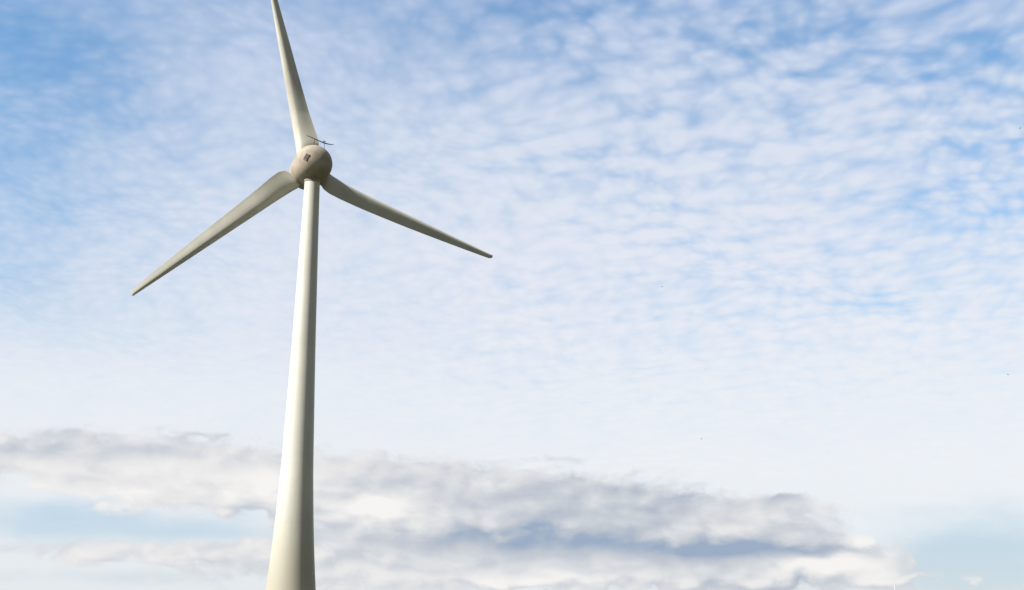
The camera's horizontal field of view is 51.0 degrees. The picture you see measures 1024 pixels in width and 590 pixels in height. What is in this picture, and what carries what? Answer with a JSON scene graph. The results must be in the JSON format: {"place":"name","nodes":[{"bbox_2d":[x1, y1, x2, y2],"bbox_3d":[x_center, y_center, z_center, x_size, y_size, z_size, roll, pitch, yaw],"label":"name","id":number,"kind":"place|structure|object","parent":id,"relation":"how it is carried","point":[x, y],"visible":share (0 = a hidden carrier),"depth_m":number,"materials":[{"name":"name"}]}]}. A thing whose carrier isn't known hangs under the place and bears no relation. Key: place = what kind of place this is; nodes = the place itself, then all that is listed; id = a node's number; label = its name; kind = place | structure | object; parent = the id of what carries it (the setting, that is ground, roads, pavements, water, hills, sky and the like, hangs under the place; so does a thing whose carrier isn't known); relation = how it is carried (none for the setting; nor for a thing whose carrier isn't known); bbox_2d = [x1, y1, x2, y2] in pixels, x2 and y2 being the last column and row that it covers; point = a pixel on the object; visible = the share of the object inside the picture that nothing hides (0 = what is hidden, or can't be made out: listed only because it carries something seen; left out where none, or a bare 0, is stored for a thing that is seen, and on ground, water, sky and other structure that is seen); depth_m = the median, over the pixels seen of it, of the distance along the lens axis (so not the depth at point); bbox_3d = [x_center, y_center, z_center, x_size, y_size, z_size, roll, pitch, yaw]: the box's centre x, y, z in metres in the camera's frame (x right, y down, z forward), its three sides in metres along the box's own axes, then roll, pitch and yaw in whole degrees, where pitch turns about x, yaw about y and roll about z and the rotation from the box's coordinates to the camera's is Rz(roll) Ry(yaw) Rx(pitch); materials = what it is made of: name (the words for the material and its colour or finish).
{"place":"outdoors","nodes":[
{"label":"outdoors","id":0,"kind":"place"},
{"bbox_2d":[0,0,1023,589],"label":"sky","id":1,"kind":"structure","parent":0,"point":[786,237],"materials":[{"name":"blue"}]},
{"label":"ground","id":2,"kind":"structure","parent":0,"visible":0},
{"bbox_2d":[131,0,492,589],"bbox_3d":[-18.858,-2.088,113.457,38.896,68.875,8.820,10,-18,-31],"label":"wind turbine","id":3,"kind":"object","parent":2,"relation":"on","point":[292,563],"visible":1,"depth_m":109.99,"materials":[{"name":"metal"}]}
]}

